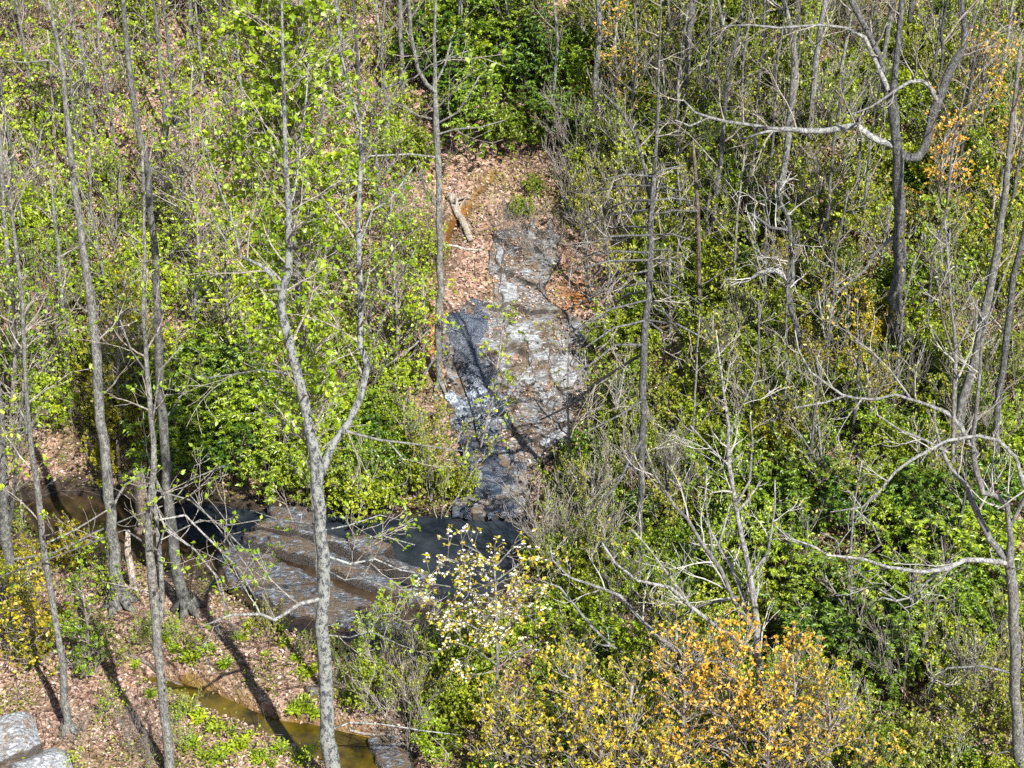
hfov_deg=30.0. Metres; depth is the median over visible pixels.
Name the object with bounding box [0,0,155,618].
leaning tree
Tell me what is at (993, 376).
rhododendron
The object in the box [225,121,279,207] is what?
understory sapling
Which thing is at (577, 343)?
rock
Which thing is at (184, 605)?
tall tree
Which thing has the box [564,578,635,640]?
spring bush
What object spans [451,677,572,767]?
young oak
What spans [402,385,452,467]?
budding shrub
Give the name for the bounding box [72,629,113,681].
budding shrub
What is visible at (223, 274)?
spring bush
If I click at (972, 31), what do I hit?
slope tree
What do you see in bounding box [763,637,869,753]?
bare shrub
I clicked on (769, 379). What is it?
spring bush
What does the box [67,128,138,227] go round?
understory sapling
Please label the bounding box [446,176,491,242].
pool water
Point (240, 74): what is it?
slim trunk tree
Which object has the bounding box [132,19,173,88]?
understory sapling
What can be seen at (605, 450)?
bare shrub
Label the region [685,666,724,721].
rhododendron
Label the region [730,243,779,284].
rhododendron
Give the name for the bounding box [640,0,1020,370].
gnarled tree
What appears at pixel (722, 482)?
spring bush
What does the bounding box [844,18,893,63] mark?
spring bush
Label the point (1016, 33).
laurel bush
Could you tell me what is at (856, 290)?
young oak
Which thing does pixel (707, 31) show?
budding shrub
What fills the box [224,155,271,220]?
understory sapling
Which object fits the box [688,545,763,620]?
budding shrub
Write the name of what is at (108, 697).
understory sapling
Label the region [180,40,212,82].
spring bush
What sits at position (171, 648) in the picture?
herb clump
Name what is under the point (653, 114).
spring bush
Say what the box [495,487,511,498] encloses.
rock
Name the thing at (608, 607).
bare shrub
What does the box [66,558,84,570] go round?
herb clump
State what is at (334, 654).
budding shrub
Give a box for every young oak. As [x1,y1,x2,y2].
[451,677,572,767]
[472,661,596,767]
[512,630,625,767]
[567,695,634,767]
[570,0,655,115]
[576,646,695,767]
[608,707,717,767]
[617,609,741,767]
[683,598,803,767]
[732,613,843,767]
[734,668,817,767]
[787,636,866,767]
[815,273,887,350]
[832,702,917,767]
[903,82,988,242]
[947,13,1023,157]
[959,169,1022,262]
[990,73,1023,209]
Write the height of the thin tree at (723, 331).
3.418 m
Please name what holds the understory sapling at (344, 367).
on the hillside
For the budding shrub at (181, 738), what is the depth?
42.40 m
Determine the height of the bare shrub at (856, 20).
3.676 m
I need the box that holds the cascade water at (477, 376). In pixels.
[435,297,529,519]
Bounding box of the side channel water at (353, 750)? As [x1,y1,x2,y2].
[141,677,414,767]
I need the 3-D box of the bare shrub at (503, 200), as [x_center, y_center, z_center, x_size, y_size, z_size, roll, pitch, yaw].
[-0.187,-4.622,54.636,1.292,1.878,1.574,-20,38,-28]
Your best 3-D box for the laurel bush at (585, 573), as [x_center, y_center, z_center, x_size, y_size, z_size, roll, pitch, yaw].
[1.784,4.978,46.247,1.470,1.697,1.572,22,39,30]
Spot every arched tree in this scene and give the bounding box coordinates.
[721,171,822,361]
[825,83,882,253]
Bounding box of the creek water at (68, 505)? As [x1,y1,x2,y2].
[14,495,532,657]
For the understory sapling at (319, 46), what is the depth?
56.60 m
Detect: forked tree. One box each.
[144,0,515,767]
[349,0,504,395]
[549,330,805,759]
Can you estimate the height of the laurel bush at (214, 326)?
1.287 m
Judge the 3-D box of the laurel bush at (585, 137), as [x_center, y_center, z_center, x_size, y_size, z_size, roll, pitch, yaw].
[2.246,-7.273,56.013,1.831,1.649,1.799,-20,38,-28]
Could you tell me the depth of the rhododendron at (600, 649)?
44.22 m
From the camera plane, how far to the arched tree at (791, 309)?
47.69 m
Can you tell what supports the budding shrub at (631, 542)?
on the hillside
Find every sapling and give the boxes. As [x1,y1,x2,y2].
[0,0,53,65]
[0,31,47,110]
[0,79,28,148]
[0,108,31,176]
[0,217,50,284]
[0,219,24,263]
[0,220,22,325]
[0,250,69,461]
[0,265,34,349]
[0,316,63,382]
[0,328,48,373]
[0,548,69,676]
[0,556,45,627]
[0,581,18,658]
[2,43,53,102]
[3,141,29,200]
[4,381,44,440]
[6,284,79,400]
[9,483,37,559]
[15,110,64,186]
[16,16,87,165]
[16,232,71,323]
[32,220,72,286]
[33,28,75,81]
[33,141,86,237]
[36,95,78,144]
[39,0,81,37]
[40,0,85,56]
[41,351,76,404]
[44,615,85,660]
[45,303,79,362]
[46,103,122,227]
[47,316,87,386]
[48,554,113,675]
[49,30,113,151]
[49,196,96,275]
[49,367,92,438]
[54,2,128,97]
[57,268,129,332]
[58,88,117,161]
[63,733,85,767]
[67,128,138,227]
[70,569,87,591]
[71,0,113,52]
[73,522,108,583]
[80,254,151,440]
[88,609,107,631]
[90,339,142,390]
[90,689,114,730]
[92,559,128,611]
[94,40,152,113]
[98,677,123,720]
[99,0,114,16]
[103,10,147,56]
[104,335,154,418]
[105,284,146,340]
[109,291,176,410]
[110,643,133,668]
[112,93,162,165]
[113,60,169,129]
[114,252,171,329]
[119,38,199,244]
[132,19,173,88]
[134,29,243,280]
[149,199,214,285]
[150,690,178,720]
[154,187,200,263]
[162,321,206,365]
[163,351,222,402]
[168,690,190,737]
[170,268,213,337]
[173,73,210,132]
[180,0,222,56]
[181,198,283,370]
[184,259,231,322]
[188,99,229,172]
[196,0,252,45]
[202,17,240,88]
[203,0,232,41]
[209,17,245,92]
[214,274,291,410]
[215,5,274,82]
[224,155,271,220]
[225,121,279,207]
[227,71,269,169]
[235,203,268,260]
[246,70,305,157]
[256,143,317,212]
[271,155,363,328]
[290,159,334,228]
[291,310,347,374]
[293,735,320,767]
[301,123,329,161]
[305,84,347,149]
[305,218,343,263]
[306,234,372,310]
[307,332,360,403]
[312,207,354,289]
[314,623,349,664]
[315,18,342,83]
[321,232,365,279]
[322,77,405,280]
[323,133,371,217]
[335,254,395,342]
[337,334,400,410]
[339,0,368,33]
[342,161,460,381]
[351,102,425,201]
[353,238,391,292]
[358,133,404,213]
[361,67,412,137]
[369,0,405,22]
[370,171,421,248]
[376,189,427,268]
[380,246,415,305]
[380,277,458,370]
[384,294,418,345]
[386,0,433,62]
[392,258,447,379]
[398,266,436,327]
[400,206,447,284]
[472,298,528,455]
[537,561,655,678]
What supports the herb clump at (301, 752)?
on the hillside
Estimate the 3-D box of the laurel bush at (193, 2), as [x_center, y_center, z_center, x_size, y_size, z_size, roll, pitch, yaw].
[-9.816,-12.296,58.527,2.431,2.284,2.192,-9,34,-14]
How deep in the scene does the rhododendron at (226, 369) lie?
50.65 m
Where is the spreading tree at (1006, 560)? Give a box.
[773,220,1023,767]
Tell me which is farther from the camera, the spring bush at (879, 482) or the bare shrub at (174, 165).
the bare shrub at (174, 165)
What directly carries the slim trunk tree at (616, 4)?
on the hillside
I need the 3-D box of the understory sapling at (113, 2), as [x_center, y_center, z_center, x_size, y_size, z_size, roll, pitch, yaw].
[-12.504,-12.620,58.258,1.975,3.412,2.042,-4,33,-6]
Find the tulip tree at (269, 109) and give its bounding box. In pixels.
[192,0,382,576]
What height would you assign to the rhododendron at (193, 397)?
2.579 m
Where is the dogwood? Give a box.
[414,523,569,735]
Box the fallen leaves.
[0,0,1023,767]
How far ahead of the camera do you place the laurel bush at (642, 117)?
55.21 m
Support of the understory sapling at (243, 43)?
on the hillside
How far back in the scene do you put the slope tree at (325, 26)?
56.29 m
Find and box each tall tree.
[85,0,205,622]
[947,17,1023,469]
[972,222,1023,482]
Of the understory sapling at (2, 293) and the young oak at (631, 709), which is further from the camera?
the understory sapling at (2, 293)
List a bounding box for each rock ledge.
[216,544,413,636]
[242,530,441,613]
[251,518,440,594]
[267,504,312,527]
[303,685,318,697]
[346,534,394,563]
[367,735,414,767]
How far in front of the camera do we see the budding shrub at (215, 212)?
53.63 m
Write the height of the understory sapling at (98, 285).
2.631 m
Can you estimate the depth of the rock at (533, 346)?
52.97 m
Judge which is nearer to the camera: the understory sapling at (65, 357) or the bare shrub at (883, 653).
the bare shrub at (883, 653)
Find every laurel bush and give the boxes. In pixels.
[54,263,101,313]
[95,268,147,316]
[104,249,151,284]
[170,0,209,14]
[188,312,233,350]
[249,361,278,388]
[258,195,325,251]
[263,438,307,479]
[274,369,332,431]
[290,449,352,494]
[315,382,362,443]
[322,434,396,498]
[325,452,407,523]
[344,386,399,432]
[347,427,417,494]
[365,420,411,465]
[370,353,405,380]
[373,386,416,425]
[406,612,482,689]
[407,674,469,733]
[427,455,479,504]
[430,671,502,734]
[434,596,512,662]
[444,642,516,699]
[460,733,511,767]
[476,690,534,743]
[478,93,546,156]
[508,193,536,218]
[511,519,573,583]
[521,170,545,197]
[533,574,583,620]
[540,528,602,572]
[543,694,608,758]
[546,634,588,681]
[553,18,620,73]
[554,556,611,612]
[555,109,614,154]
[556,670,620,728]
[556,735,627,767]
[558,421,623,469]
[558,450,636,499]
[567,175,605,211]
[587,391,670,454]
[587,641,655,714]
[590,90,635,118]
[591,77,629,109]
[598,375,634,403]
[606,172,632,209]
[607,301,643,335]
[608,20,658,57]
[611,351,654,387]
[612,304,668,364]
[613,694,711,767]
[614,102,666,135]
[623,425,667,466]
[624,406,673,440]
[625,69,682,122]
[629,517,687,561]
[630,115,672,160]
[642,689,718,767]
[648,517,718,569]
[649,31,719,79]
[652,71,709,114]
[653,580,712,631]
[658,367,700,408]
[660,219,722,277]
[660,599,762,683]
[663,0,731,27]
[664,561,724,605]
[666,440,710,481]
[667,533,713,602]
[676,494,740,541]
[684,240,728,292]
[684,471,781,555]
[686,398,734,454]
[696,412,773,483]
[701,243,768,313]
[708,638,790,707]
[714,0,747,24]
[717,363,791,429]
[722,320,776,368]
[734,2,778,45]
[741,280,797,328]
[742,0,792,24]
[769,49,822,87]
[790,400,850,458]
[800,236,864,287]
[806,283,872,337]
[817,54,864,94]
[830,726,888,767]
[835,36,889,89]
[841,120,909,195]
[846,707,935,767]
[847,62,920,130]
[847,332,926,390]
[848,273,888,310]
[856,178,904,220]
[870,12,933,57]
[877,255,915,288]
[883,446,955,504]
[886,402,948,454]
[888,444,934,484]
[890,121,969,190]
[894,314,961,382]
[896,593,988,687]
[906,339,983,397]
[910,22,968,83]
[920,0,967,38]
[932,111,995,149]
[934,0,992,37]
[934,580,1023,661]
[937,735,992,767]
[957,58,1012,103]
[964,328,1023,375]
[965,743,1023,767]
[974,24,1023,67]
[985,238,1023,302]
[989,435,1023,469]
[991,160,1023,204]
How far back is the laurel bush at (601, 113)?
55.79 m
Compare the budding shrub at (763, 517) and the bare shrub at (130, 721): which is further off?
the budding shrub at (763, 517)
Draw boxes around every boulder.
[0,712,42,767]
[11,747,73,767]
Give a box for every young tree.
[0,114,110,738]
[0,337,178,597]
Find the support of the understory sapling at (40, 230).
on the hillside
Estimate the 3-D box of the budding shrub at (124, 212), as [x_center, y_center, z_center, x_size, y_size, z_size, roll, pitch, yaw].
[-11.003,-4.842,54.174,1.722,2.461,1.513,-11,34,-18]
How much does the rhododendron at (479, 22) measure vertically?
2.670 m
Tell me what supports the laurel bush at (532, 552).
on the hillside
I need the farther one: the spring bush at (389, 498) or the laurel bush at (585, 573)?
the spring bush at (389, 498)
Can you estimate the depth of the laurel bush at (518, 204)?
55.29 m
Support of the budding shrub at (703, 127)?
on the hillside
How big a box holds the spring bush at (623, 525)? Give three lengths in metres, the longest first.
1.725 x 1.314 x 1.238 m
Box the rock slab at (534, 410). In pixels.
[441,223,594,520]
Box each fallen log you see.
[48,478,55,486]
[126,651,182,684]
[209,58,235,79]
[446,191,473,242]
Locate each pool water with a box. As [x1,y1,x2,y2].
[175,503,531,599]
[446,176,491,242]
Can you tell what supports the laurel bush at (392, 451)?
on the hillside
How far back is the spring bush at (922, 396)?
47.23 m
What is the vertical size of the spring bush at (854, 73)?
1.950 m
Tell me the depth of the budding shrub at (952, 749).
40.31 m
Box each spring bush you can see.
[0,104,52,150]
[0,161,65,254]
[0,341,30,376]
[4,298,37,321]
[15,361,88,429]
[22,172,92,221]
[23,214,74,269]
[35,79,78,122]
[62,214,107,262]
[68,326,109,376]
[78,384,113,419]
[84,151,132,189]
[88,253,124,295]
[105,319,174,375]
[108,0,151,22]
[115,0,179,47]
[115,349,184,407]
[118,216,182,271]
[134,247,206,313]
[149,323,184,365]
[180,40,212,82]
[187,270,223,302]
[206,261,251,291]
[213,259,272,316]
[214,294,263,340]
[227,245,302,309]
[229,84,278,138]
[243,31,322,82]
[250,301,291,335]
[256,443,310,505]
[257,413,334,454]
[261,229,330,280]
[261,374,286,393]
[276,296,341,328]
[277,301,326,372]
[278,400,342,460]
[298,300,363,364]
[316,316,340,345]
[316,416,365,462]
[320,161,367,194]
[330,373,386,428]
[333,654,404,713]
[340,332,382,368]
[357,461,413,515]
[362,111,414,168]
[375,9,411,60]
[376,355,437,396]
[383,393,440,448]
[387,422,427,484]
[390,440,445,505]
[392,103,451,183]
[403,224,451,273]
[405,0,494,83]
[409,706,464,764]
[437,0,498,15]
[455,3,514,56]
[457,24,540,108]
[486,612,537,669]
[509,0,573,19]
[513,584,584,644]
[523,644,583,697]
[533,27,592,97]
[562,124,608,188]
[563,1,603,33]
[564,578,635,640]
[568,63,611,105]
[571,590,656,665]
[580,306,627,365]
[581,409,630,464]
[585,297,626,335]
[591,354,666,408]
[593,0,657,30]
[593,517,647,555]
[594,535,659,613]
[608,268,672,318]
[619,203,669,261]
[622,667,674,719]
[629,0,674,43]
[632,231,667,273]
[632,431,684,475]
[634,528,695,596]
[637,243,689,288]
[638,85,694,133]
[654,259,707,326]
[662,274,719,327]
[670,379,722,443]
[672,169,736,230]
[679,306,739,386]
[688,447,753,517]
[688,727,749,767]
[689,579,763,635]
[693,0,732,32]
[695,137,767,212]
[696,293,750,334]
[696,353,769,422]
[714,46,773,93]
[715,26,754,58]
[717,196,778,255]
[717,569,789,633]
[718,119,790,160]
[718,620,769,660]
[722,4,757,34]
[722,141,768,176]
[725,413,772,454]
[736,28,786,70]
[744,132,790,187]
[752,287,797,340]
[757,182,834,255]
[758,355,809,399]
[764,47,812,102]
[764,332,829,409]
[767,277,822,330]
[771,436,821,482]
[772,90,808,124]
[785,111,827,153]
[798,61,873,140]
[824,164,892,241]
[827,58,889,112]
[829,0,869,24]
[834,458,908,508]
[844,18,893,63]
[850,46,911,114]
[861,388,920,458]
[861,395,916,473]
[871,184,921,236]
[878,6,947,70]
[885,290,960,357]
[898,56,939,110]
[903,291,944,329]
[905,363,972,439]
[913,180,989,255]
[917,408,979,458]
[930,224,998,293]
[939,123,1018,206]
[956,81,1020,139]
[963,443,1023,504]
[966,182,1018,226]
[973,175,1023,262]
[976,392,1023,452]
[988,75,1023,133]
[1003,0,1023,40]
[1003,385,1023,427]
[1018,447,1023,463]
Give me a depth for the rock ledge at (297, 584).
47.04 m
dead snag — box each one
[20,502,23,543]
[116,440,121,483]
[124,470,153,533]
[124,530,140,592]
[692,140,755,333]
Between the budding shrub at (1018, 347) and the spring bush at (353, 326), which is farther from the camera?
the spring bush at (353, 326)
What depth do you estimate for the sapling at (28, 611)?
43.79 m
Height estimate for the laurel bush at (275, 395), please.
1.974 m
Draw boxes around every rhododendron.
[70,348,146,443]
[118,349,200,429]
[118,391,235,482]
[139,356,241,439]
[164,326,242,394]
[171,413,268,486]
[179,342,258,411]
[182,320,277,389]
[185,371,293,451]
[226,418,291,504]
[230,356,289,430]
[329,408,401,468]
[387,4,485,96]
[407,0,469,33]
[413,0,507,66]
[414,63,499,126]
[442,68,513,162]
[451,0,542,55]
[453,0,527,37]
[478,18,553,91]
[482,741,539,767]
[492,3,578,116]
[511,0,574,69]
[512,681,567,738]
[515,76,599,153]
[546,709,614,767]
[556,619,619,669]
[597,480,678,532]
[604,532,663,578]
[642,624,690,681]
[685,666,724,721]
[717,511,841,606]
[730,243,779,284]
[736,482,853,563]
[737,674,823,753]
[743,444,827,528]
[744,180,806,234]
[754,582,867,682]
[758,565,831,639]
[760,94,826,151]
[771,0,819,21]
[774,549,838,600]
[792,538,901,612]
[809,642,886,711]
[813,543,940,637]
[816,455,889,538]
[820,569,889,651]
[823,356,869,400]
[835,373,901,444]
[839,487,929,555]
[864,591,945,670]
[870,457,974,542]
[872,517,952,571]
[875,239,945,317]
[880,551,981,642]
[889,155,946,196]
[897,491,1023,571]
[899,547,986,619]
[933,579,1023,680]
[937,509,1023,601]
[946,354,996,403]
[950,456,1023,527]
[951,565,1023,628]
[994,188,1023,234]
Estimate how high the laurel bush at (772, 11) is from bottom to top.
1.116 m
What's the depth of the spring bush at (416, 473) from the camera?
49.68 m
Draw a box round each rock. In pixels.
[448,493,492,510]
[495,236,504,266]
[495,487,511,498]
[498,264,506,293]
[498,415,514,435]
[499,280,519,315]
[499,349,510,377]
[504,321,530,360]
[513,366,537,386]
[525,221,536,241]
[527,334,550,369]
[536,390,555,407]
[538,438,551,449]
[540,220,560,250]
[543,417,570,451]
[548,349,577,391]
[573,328,589,361]
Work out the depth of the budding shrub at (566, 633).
42.96 m
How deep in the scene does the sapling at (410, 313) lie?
51.24 m
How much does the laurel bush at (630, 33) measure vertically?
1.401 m
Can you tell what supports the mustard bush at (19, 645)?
on the hillside
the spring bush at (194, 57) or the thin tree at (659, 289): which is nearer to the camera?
the thin tree at (659, 289)
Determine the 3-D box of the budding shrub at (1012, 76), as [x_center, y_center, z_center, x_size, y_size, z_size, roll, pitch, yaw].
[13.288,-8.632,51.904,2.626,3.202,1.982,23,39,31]
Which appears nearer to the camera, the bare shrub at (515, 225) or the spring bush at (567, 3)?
the bare shrub at (515, 225)
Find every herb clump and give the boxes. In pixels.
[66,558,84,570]
[128,658,141,669]
[144,687,156,699]
[162,629,176,643]
[165,639,183,654]
[170,693,200,718]
[173,643,202,667]
[178,733,207,752]
[187,704,209,725]
[193,748,210,763]
[197,714,227,737]
[198,744,230,767]
[202,639,220,654]
[214,652,233,669]
[216,737,235,756]
[223,724,238,735]
[228,732,254,752]
[231,626,249,642]
[241,617,256,630]
[244,727,256,737]
[248,746,271,765]
[259,648,272,659]
[265,757,279,767]
[268,735,291,757]
[273,620,288,633]
[275,635,293,648]
[283,700,304,716]
[286,746,313,765]
[287,652,301,662]
[290,660,317,682]
[292,690,316,711]
[302,700,315,713]
[303,703,319,721]
[310,659,332,672]
[337,688,358,706]
[371,658,388,673]
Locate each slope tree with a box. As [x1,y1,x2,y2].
[0,92,56,329]
[12,157,96,374]
[31,10,112,172]
[42,0,91,107]
[103,0,175,82]
[127,0,183,138]
[187,0,196,48]
[256,0,313,151]
[322,0,332,89]
[369,0,389,87]
[377,0,420,110]
[440,0,473,79]
[534,259,617,489]
[546,338,617,455]
[575,0,637,143]
[645,0,778,239]
[673,0,726,130]
[708,0,725,89]
[754,0,820,252]
[775,0,850,171]
[790,0,801,95]
[799,0,898,120]
[821,315,911,453]
[880,0,921,95]
[901,0,915,61]
[943,0,1003,159]
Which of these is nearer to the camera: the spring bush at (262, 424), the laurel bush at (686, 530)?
the laurel bush at (686, 530)
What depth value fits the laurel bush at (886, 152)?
51.17 m
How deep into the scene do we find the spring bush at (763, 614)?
44.76 m
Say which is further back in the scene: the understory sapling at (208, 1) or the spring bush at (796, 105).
the understory sapling at (208, 1)
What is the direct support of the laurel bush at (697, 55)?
on the hillside
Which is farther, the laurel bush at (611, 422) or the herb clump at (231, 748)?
the laurel bush at (611, 422)
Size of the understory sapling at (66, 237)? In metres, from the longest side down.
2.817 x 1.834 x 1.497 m
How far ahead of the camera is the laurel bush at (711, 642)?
43.92 m
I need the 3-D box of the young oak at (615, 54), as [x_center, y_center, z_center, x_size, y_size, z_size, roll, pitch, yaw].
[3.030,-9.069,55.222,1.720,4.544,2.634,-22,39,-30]
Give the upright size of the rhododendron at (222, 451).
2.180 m
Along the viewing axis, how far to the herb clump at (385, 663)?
44.74 m
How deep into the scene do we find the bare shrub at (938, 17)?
53.06 m
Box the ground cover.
[0,0,1023,767]
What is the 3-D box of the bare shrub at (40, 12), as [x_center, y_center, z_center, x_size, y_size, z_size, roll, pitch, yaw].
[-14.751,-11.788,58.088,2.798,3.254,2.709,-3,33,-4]
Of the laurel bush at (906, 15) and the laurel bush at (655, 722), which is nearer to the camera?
the laurel bush at (655, 722)
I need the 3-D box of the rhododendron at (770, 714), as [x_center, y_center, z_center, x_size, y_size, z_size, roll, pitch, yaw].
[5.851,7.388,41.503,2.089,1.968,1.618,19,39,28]
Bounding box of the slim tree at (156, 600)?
[0,101,291,767]
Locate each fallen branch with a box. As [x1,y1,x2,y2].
[173,622,212,668]
[350,729,429,738]
[448,244,481,250]
[513,309,532,320]
[561,196,570,218]
[580,271,622,289]
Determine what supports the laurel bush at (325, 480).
on the hillside
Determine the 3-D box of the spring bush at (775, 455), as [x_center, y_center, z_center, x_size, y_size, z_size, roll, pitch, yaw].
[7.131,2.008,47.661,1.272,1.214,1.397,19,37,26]
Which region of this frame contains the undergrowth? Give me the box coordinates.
[0,0,1023,767]
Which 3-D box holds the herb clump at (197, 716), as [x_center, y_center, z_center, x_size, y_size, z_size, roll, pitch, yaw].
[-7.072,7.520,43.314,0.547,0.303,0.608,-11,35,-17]
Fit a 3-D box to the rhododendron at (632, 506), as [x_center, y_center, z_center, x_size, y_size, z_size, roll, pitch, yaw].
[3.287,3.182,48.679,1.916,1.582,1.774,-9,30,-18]
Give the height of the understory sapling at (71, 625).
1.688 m
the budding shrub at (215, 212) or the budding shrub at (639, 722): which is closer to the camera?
the budding shrub at (639, 722)
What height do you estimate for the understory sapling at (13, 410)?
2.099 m
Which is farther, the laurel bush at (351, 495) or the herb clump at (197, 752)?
the laurel bush at (351, 495)
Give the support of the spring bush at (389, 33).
on the hillside
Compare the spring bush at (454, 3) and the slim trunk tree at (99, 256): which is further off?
the spring bush at (454, 3)
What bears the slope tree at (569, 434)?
on the hillside
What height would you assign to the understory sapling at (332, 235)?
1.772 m
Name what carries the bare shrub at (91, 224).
on the hillside
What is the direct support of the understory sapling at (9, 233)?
on the hillside
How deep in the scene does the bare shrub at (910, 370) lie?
47.23 m
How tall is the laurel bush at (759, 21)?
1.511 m
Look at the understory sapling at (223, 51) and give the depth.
56.17 m
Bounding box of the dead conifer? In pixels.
[540,0,708,537]
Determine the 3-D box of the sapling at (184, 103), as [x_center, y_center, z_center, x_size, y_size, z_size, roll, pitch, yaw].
[-8.832,-5.847,51.944,2.313,7.692,2.486,28,42,36]
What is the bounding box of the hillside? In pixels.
[0,0,1023,767]
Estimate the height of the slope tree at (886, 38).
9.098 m
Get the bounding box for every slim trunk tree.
[0,0,18,166]
[0,0,52,130]
[0,103,50,279]
[31,0,97,214]
[65,140,130,321]
[76,0,116,152]
[127,0,190,127]
[138,72,203,275]
[169,0,227,145]
[172,0,238,107]
[200,0,250,185]
[323,0,379,163]
[325,0,370,120]
[363,0,417,165]
[483,0,527,71]
[522,0,549,70]
[523,0,571,133]
[587,196,636,368]
[592,0,642,92]
[599,0,664,162]
[654,154,702,300]
[661,302,727,477]
[662,0,701,83]
[668,0,712,209]
[681,0,754,154]
[692,139,769,305]
[703,282,784,428]
[705,0,797,131]
[720,0,780,194]
[737,0,810,204]
[753,215,830,372]
[781,336,848,496]
[790,42,873,266]
[806,151,876,369]
[835,455,900,564]
[857,52,903,258]
[870,0,914,44]
[889,226,938,414]
[909,181,970,333]
[915,0,981,114]
[929,0,1002,196]
[930,48,994,240]
[938,443,988,539]
[970,0,1023,134]
[1001,91,1023,258]
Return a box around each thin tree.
[3,104,52,204]
[95,144,152,250]
[172,254,220,353]
[197,65,249,164]
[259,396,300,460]
[304,69,356,164]
[315,31,359,119]
[345,252,403,350]
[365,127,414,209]
[384,379,443,480]
[562,209,605,301]
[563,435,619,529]
[584,92,641,208]
[590,510,650,617]
[593,329,640,437]
[633,242,684,349]
[638,48,681,146]
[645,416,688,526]
[657,160,747,274]
[693,300,744,405]
[727,90,776,210]
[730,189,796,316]
[755,340,814,447]
[769,496,832,573]
[782,391,840,491]
[791,134,834,238]
[799,269,849,379]
[813,536,880,620]
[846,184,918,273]
[849,334,910,451]
[874,540,964,627]
[900,412,961,497]
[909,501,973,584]
[916,209,968,323]
[924,249,1004,366]
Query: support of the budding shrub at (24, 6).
on the hillside
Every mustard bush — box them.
[0,520,35,582]
[0,558,38,613]
[6,625,53,671]
[26,538,66,580]
[36,596,75,635]
[50,510,92,571]
[79,430,126,484]
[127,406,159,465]
[688,307,750,363]
[744,379,816,462]
[762,233,807,278]
[774,300,815,352]
[792,332,830,389]
[795,244,849,310]
[833,329,900,424]
[842,290,898,352]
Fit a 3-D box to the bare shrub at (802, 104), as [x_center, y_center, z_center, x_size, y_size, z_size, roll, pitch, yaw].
[8.293,-7.304,51.491,2.994,3.918,2.315,-1,35,0]
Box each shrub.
[0,148,55,229]
[1,0,53,45]
[3,0,36,20]
[3,399,44,474]
[19,241,102,338]
[28,45,142,132]
[46,694,90,747]
[55,580,88,615]
[71,184,153,266]
[71,619,99,651]
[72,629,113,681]
[81,283,150,368]
[93,178,147,248]
[109,671,152,744]
[120,727,157,767]
[126,116,188,210]
[129,604,164,649]
[131,720,162,758]
[132,94,240,238]
[134,704,180,741]
[162,608,183,644]
[166,566,215,599]
[166,686,204,708]
[170,198,217,270]
[171,718,201,754]
[179,192,242,256]
[181,618,212,649]
[213,608,244,643]
[244,591,285,638]
[276,24,335,111]
[291,421,392,517]
[293,629,315,657]
[312,0,431,87]
[316,406,393,505]
[317,661,372,699]
[319,0,366,42]
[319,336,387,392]
[331,637,369,681]
[332,661,352,692]
[344,58,447,127]
[344,611,435,723]
[349,649,446,750]
[350,582,422,663]
[364,693,386,714]
[381,645,402,668]
[385,167,468,239]
[386,592,464,672]
[388,617,457,713]
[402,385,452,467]
[409,406,499,518]
[473,680,570,758]
[483,185,527,248]
[491,447,639,585]
[495,192,556,245]
[509,214,568,263]
[521,458,633,549]
[534,463,615,523]
[535,62,638,177]
[536,445,613,490]
[539,120,607,199]
[542,134,601,226]
[545,500,632,586]
[545,597,656,700]
[553,452,613,530]
[559,486,636,547]
[561,153,619,238]
[561,170,647,256]
[562,81,629,159]
[563,0,667,72]
[563,132,641,229]
[566,0,615,48]
[567,140,650,237]
[569,370,691,502]
[573,82,659,162]
[579,206,647,266]
[580,396,689,513]
[584,9,699,90]
[585,0,619,23]
[585,0,698,84]
[585,679,686,767]
[586,555,682,642]
[588,71,675,115]
[598,130,709,240]
[601,43,695,91]
[601,118,714,210]
[601,528,699,616]
[604,98,663,180]
[604,196,673,289]
[618,152,665,213]
[625,360,727,434]
[630,211,720,305]
[631,0,681,60]
[637,569,728,699]
[638,5,746,140]
[643,443,735,537]
[650,102,730,162]
[655,557,721,639]
[656,175,705,226]
[657,445,723,512]
[662,429,748,492]
[663,159,733,262]
[664,116,717,180]
[665,241,755,303]
[681,0,753,73]
[681,98,753,162]
[685,107,733,162]
[688,59,729,109]
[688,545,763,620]
[690,132,751,188]
[692,28,767,124]
[692,290,782,386]
[699,146,783,240]
[700,483,791,603]
[705,339,763,391]
[709,348,819,443]
[712,46,801,136]
[714,645,814,744]
[716,414,795,499]
[717,51,787,122]
[717,682,790,767]
[718,276,773,337]
[727,336,780,379]
[740,0,809,44]
[757,132,890,234]
[760,306,823,363]
[761,218,846,293]
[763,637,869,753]
[765,629,823,695]
[767,43,868,176]
[769,0,833,64]
[769,412,891,516]
[771,708,835,767]
[772,650,828,711]
[781,4,890,136]
[786,114,871,213]
[788,0,842,33]
[789,326,901,425]
[792,586,881,669]
[795,364,877,439]
[795,710,902,767]
[808,0,897,62]
[812,0,896,56]
[812,653,875,728]
[815,29,907,164]
[822,229,914,314]
[824,218,884,267]
[830,434,873,494]
[841,166,964,258]
[843,286,940,414]
[844,680,903,754]
[849,604,942,710]
[851,577,989,717]
[871,74,966,149]
[883,287,986,360]
[897,0,958,35]
[900,67,977,136]
[900,649,986,762]
[901,710,981,767]
[903,161,968,244]
[904,15,972,103]
[906,222,992,313]
[916,301,1011,421]
[918,0,980,37]
[925,653,1023,757]
[926,408,1004,498]
[926,618,1009,723]
[934,182,1023,269]
[934,355,1023,465]
[939,608,1023,726]
[940,110,1023,198]
[941,611,1020,721]
[949,351,1021,445]
[951,6,1023,103]
[951,71,1023,151]
[959,264,1023,328]
[961,299,1023,405]
[967,596,1023,707]
[976,0,1010,29]
[977,0,1023,86]
[978,219,1023,310]
[982,580,1023,665]
[994,654,1023,716]
[995,671,1023,736]
[1000,313,1023,403]
[1000,322,1023,380]
[1005,370,1023,399]
[1012,182,1023,231]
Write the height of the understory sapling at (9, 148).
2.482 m

